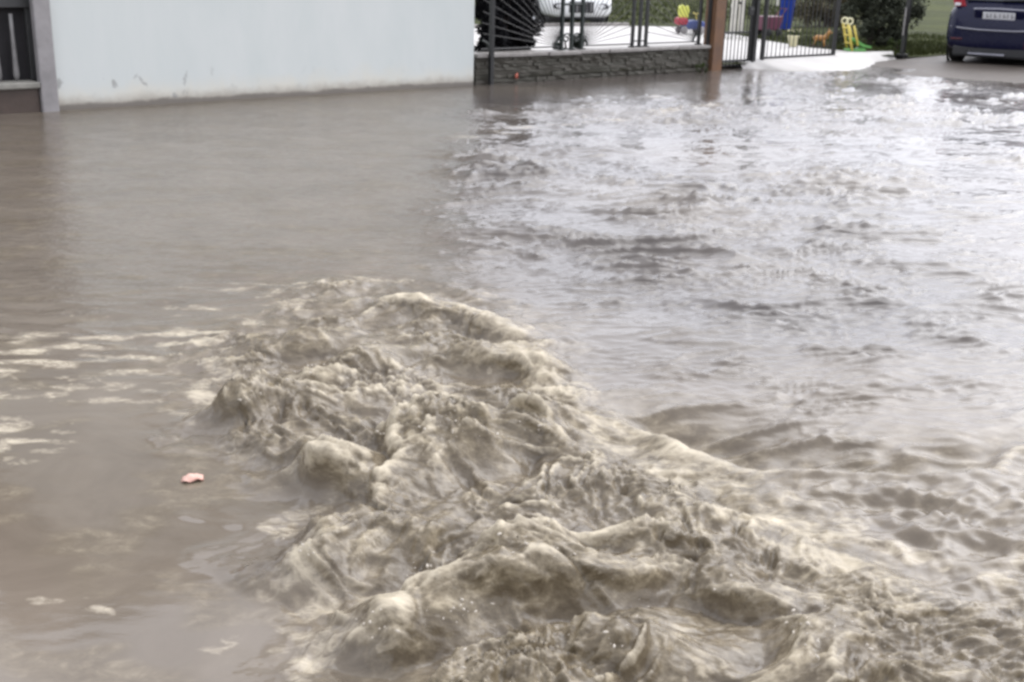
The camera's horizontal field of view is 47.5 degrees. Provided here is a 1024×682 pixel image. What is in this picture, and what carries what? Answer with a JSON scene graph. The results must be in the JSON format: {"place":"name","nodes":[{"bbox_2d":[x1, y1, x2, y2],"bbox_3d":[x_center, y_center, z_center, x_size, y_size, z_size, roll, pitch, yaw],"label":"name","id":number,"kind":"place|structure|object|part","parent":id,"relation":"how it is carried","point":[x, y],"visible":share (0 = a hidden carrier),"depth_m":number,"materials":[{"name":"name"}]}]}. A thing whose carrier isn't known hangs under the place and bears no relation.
{"place":"outdoors","nodes":[
{"label":"outdoors","id":0,"kind":"place"},
{"bbox_2d":[0,55,1023,681],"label":"flood water","id":1,"kind":"structure","parent":0,"point":[760,331],"depth_m":4.55,"materials":[{"name":"brown liquid"}]},
{"bbox_2d":[180,473,203,482],"bbox_3d":[-1.014,0.430,3.687,0.075,0.026,0.044,-7,20,-24],"label":"plastic scrap","id":2,"kind":"object","parent":1,"relation":"on","point":[190,477],"visible":1,"depth_m":3.68,"materials":[{"name":"pink plastic"}]},
{"bbox_2d":[488,0,494,84],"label":"end post","id":3,"kind":"object","parent":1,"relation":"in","point":[491,42],"visible":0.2,"depth_m":15.24,"materials":[{"name":"black metal"}]},
{"bbox_2d":[237,341,930,674],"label":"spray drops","id":4,"kind":"object","parent":1,"relation":"on","point":[614,646],"visible":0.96,"depth_m":2.86,"materials":[{"name":"liquid"}]},
{"bbox_2d":[695,62,707,71],"bbox_3d":[2.925,-4.221,18.000,0.178,0.174,0.213,13,21,31],"label":"weed","id":5,"kind":"object","parent":1,"relation":"on","point":[702,66],"visible":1,"depth_m":18.00,"materials":[{"name":"green plant"}]},
{"bbox_2d":[474,26,893,65],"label":"yard pavement","id":6,"kind":"structure","parent":0,"point":[652,37],"depth_m":22.82,"materials":[{"name":"concrete"}]},
{"bbox_2d":[474,0,531,51],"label":"evergreen shrub","id":7,"kind":"object","parent":6,"relation":"on","point":[481,6],"visible":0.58,"depth_m":15.96,"materials":[{"name":"green plant"}]},
{"bbox_2d":[501,0,544,49],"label":"evergreen shrub","id":8,"kind":"object","parent":6,"relation":"on","point":[529,24],"visible":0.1,"depth_m":16.48,"materials":[{"name":"green plant"}]},
{"bbox_2d":[552,34,584,49],"bbox_3d":[0.857,-4.227,16.859,0.498,0.481,0.401,-14,24,-39],"label":"fence plant","id":9,"kind":"object","parent":6,"relation":"on","point":[575,44],"visible":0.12,"depth_m":16.80,"materials":[{"name":"green plant"}]},
{"bbox_2d":[533,0,610,22],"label":"white car","id":10,"kind":"object","parent":6,"relation":"on","point":[577,12],"visible":0.49,"depth_m":27.68,"materials":[{"name":"paint"}]},
{"bbox_2d":[674,4,704,33],"bbox_3d":[3.870,-6.987,25.268,0.673,0.612,0.310,-5,19,-19],"label":"ride on toy","id":11,"kind":"object","parent":6,"relation":"on","point":[684,21],"visible":0.58,"depth_m":25.15,"materials":[{"name":"multicoloured plastic"}]},
{"bbox_2d":[730,0,744,33],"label":"white board post","id":12,"kind":"object","parent":6,"relation":"on","point":[735,14],"visible":0.65,"depth_m":25.86,"materials":[{"name":"paint"}]},
{"bbox_2d":[784,24,801,46],"bbox_3d":[5.359,-5.857,22.274,0.330,0.420,0.382,2,18,0],"label":"flower pot","id":13,"kind":"object","parent":6,"relation":"on","point":[795,39],"visible":0.73,"depth_m":22.20,"materials":[{"name":"beige ceramic"}]},
{"bbox_2d":[810,28,832,47],"bbox_3d":[5.901,-5.786,22.198,0.401,0.367,0.144,6,19,14],"label":"rocking toy","id":14,"kind":"object","parent":6,"relation":"on","point":[824,37],"visible":0.84,"depth_m":22.16,"materials":[{"name":"orange plastic"}]},
{"bbox_2d":[841,17,870,51],"bbox_3d":[6.355,-5.655,21.463,0.563,0.609,0.264,-1,18,-8],"label":"toddler slide","id":15,"kind":"object","parent":6,"relation":"on","point":[855,41],"visible":1,"depth_m":21.44,"materials":[{"name":"yellow plastic"}]},
{"bbox_2d":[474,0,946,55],"bbox_3d":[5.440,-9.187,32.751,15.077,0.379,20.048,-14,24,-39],"label":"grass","id":16,"kind":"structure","parent":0,"point":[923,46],"depth_m":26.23,"materials":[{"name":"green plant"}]},
{"bbox_2d":[474,0,954,77],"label":"lawn","id":17,"kind":"structure","parent":0,"point":[935,19],"depth_m":31.82,"materials":[{"name":"green plant"}]},
{"bbox_2d":[29,0,59,111],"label":"gate pillar","id":18,"kind":"structure","parent":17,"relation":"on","point":[41,23],"depth_m":11.60,"materials":[{"name":"white paint"}]},
{"bbox_2d":[0,0,40,113],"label":"dark gate","id":19,"kind":"structure","parent":18,"relation":"attached to","point":[19,87],"depth_m":11.62,"materials":[{"name":"metal"}]},
{"bbox_2d":[49,0,474,109],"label":"white building","id":20,"kind":"structure","parent":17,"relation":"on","point":[115,53],"depth_m":13.11,"materials":[{"name":"painted plaster"}]},
{"bbox_2d":[474,23,628,26],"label":"kerb","id":21,"kind":"structure","parent":17,"relation":"on","point":[598,24],"depth_m":27.39,"materials":[{"name":"concrete"}]},
{"bbox_2d":[473,44,710,84],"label":"stone wall","id":22,"kind":"structure","parent":17,"relation":"on","point":[531,65],"depth_m":16.60,"materials":[{"name":"stone"}]},
{"bbox_2d":[481,0,702,49],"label":"iron fence","id":23,"kind":"object","parent":22,"relation":"on","point":[582,37],"visible":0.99,"depth_m":16.62,"materials":[{"name":"black metal"}]},
{"bbox_2d":[703,0,726,70],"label":"brown gate post","id":24,"kind":"object","parent":17,"relation":"on","point":[715,16],"visible":0.88,"depth_m":18.16,"materials":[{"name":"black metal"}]},
{"bbox_2d":[722,0,754,65],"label":"pedestrian gate","id":25,"kind":"structure","parent":24,"relation":"attached to","point":[751,8],"depth_m":18.65,"materials":[{"name":"black metal"}]},
{"bbox_2d":[758,8,786,35],"bbox_3d":[5.668,-6.957,25.372,0.589,0.587,0.400,-7,20,-24],"label":"toy cart","id":26,"kind":"object","parent":17,"relation":"on","point":[771,24],"visible":0.62,"depth_m":25.25,"materials":[{"name":"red plastic"}]},
{"bbox_2d":[793,0,859,26],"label":"hedge","id":27,"kind":"object","parent":17,"relation":"on","point":[819,12],"visible":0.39,"depth_m":29.55,"materials":[{"name":"green plant"}]},
{"bbox_2d":[837,0,929,46],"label":"hedge","id":28,"kind":"object","parent":17,"relation":"on","point":[870,15],"visible":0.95,"depth_m":22.98,"materials":[{"name":"green plant"}]},
{"bbox_2d":[886,38,900,50],"bbox_3d":[7.459,-5.736,22.588,0.375,0.272,0.478,8,19,19],"label":"verge plant","id":29,"kind":"object","parent":17,"relation":"on","point":[897,44],"visible":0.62,"depth_m":22.54,"materials":[{"name":"green plant"}]},
{"bbox_2d":[896,0,911,58],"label":"gate post","id":30,"kind":"object","parent":17,"relation":"on","point":[901,55],"visible":0.85,"depth_m":21.64,"materials":[{"name":"black metal"}]},
{"bbox_2d":[776,0,794,29],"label":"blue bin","id":31,"kind":"object","parent":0,"point":[786,12],"visible":0.62,"depth_m":28.05,"materials":[{"name":"plastic"}]},
{"bbox_2d":[739,51,895,71],"bbox_3d":[6.077,-4.590,19.630,4.580,0.298,2.163,-14,24,-39],"label":"driveway apron","id":32,"kind":"object","parent":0,"point":[847,62],"visible":0.56,"depth_m":19.39,"materials":[{"name":"concrete"}]},
{"bbox_2d":[749,0,760,62],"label":"gate post","id":33,"kind":"object","parent":32,"relation":"on","point":[754,35],"visible":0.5,"depth_m":18.82,"materials":[{"name":"black metal"}]},
{"bbox_2d":[759,0,769,59],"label":"gate post","id":34,"kind":"object","parent":32,"relation":"on","point":[764,29],"visible":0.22,"depth_m":18.90,"materials":[{"name":"black metal"}]},
{"bbox_2d":[764,0,839,58],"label":"driveway gate","id":35,"kind":"structure","parent":34,"relation":"attached to","point":[833,41],"depth_m":19.69,"materials":[{"name":"black metal"}]},
{"bbox_2d":[831,0,840,54],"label":"gate post","id":36,"kind":"object","parent":32,"relation":"on","point":[837,26],"visible":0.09,"depth_m":20.26,"materials":[{"name":"black metal"}]},
{"bbox_2d":[870,55,1023,83],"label":"road","id":37,"kind":"structure","parent":0,"point":[987,69],"depth_m":20.01,"materials":[{"name":"concrete"}]},
{"bbox_2d":[946,0,1023,60],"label":"blue hatchback","id":38,"kind":"object","parent":37,"relation":"on","point":[987,28],"visible":1,"depth_m":20.59,"materials":[{"name":"paint"}]},
{"bbox_3d":[8.721,-6.148,20.536,1.200,0.370,0.317,13,21,31],"label":"rear window","id":39,"kind":"part","parent":38,"relation":"part of","materials":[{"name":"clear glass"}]}
]}

